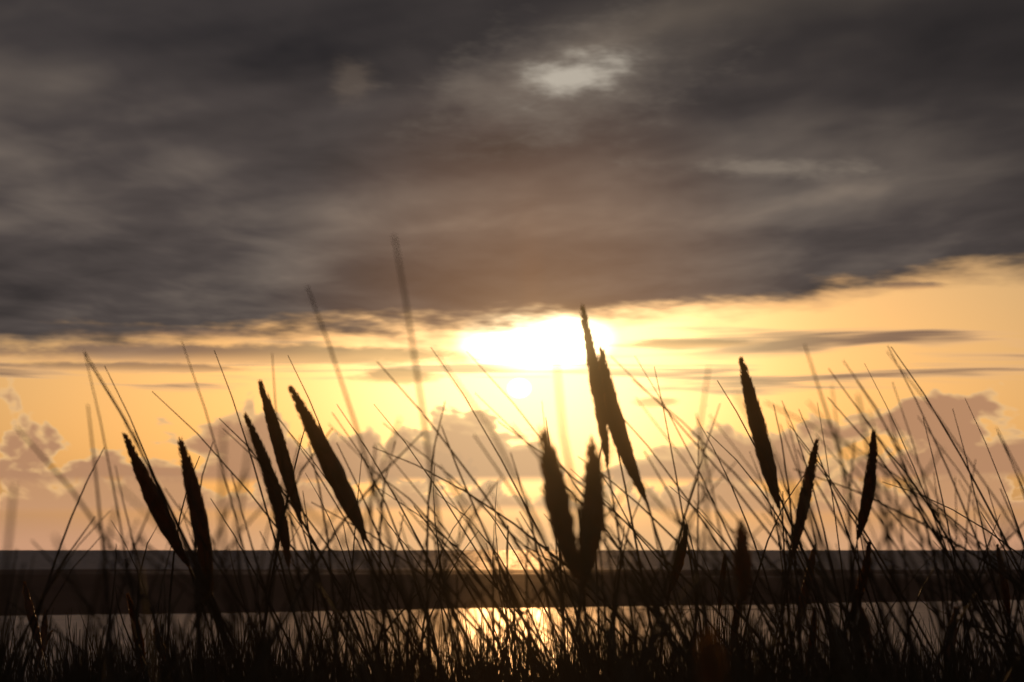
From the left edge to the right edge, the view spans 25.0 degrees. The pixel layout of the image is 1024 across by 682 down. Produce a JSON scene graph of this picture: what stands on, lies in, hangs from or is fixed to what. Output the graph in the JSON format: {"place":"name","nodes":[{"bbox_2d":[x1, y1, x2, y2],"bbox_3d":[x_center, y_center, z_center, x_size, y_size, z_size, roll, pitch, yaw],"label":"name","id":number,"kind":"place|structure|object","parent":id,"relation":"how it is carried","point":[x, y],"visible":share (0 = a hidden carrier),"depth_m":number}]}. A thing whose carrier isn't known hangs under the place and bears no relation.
{"place":"outdoors","nodes":[
{"label":"outdoors","id":0,"kind":"place"},
{"bbox_2d":[0,550,1023,681],"bbox_3d":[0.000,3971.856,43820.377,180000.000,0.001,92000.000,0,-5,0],"label":"sea","id":1,"kind":"structure","parent":0,"point":[86,570],"depth_m":410.54},
{"bbox_2d":[0,0,1023,549],"label":"sky","id":2,"kind":"structure","parent":0,"point":[715,183]},
{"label":"dune sand","id":3,"kind":"object","parent":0,"visible":0},
{"bbox_2d":[0,235,1023,681],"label":"marram grass","id":4,"kind":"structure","parent":3,"relation":"on","point":[522,657],"depth_m":2.04},
{"bbox_2d":[23,303,1010,681],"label":"grass seed heads","id":5,"kind":"object","parent":4,"relation":"attached to","point":[711,667],"visible":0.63,"depth_m":3.12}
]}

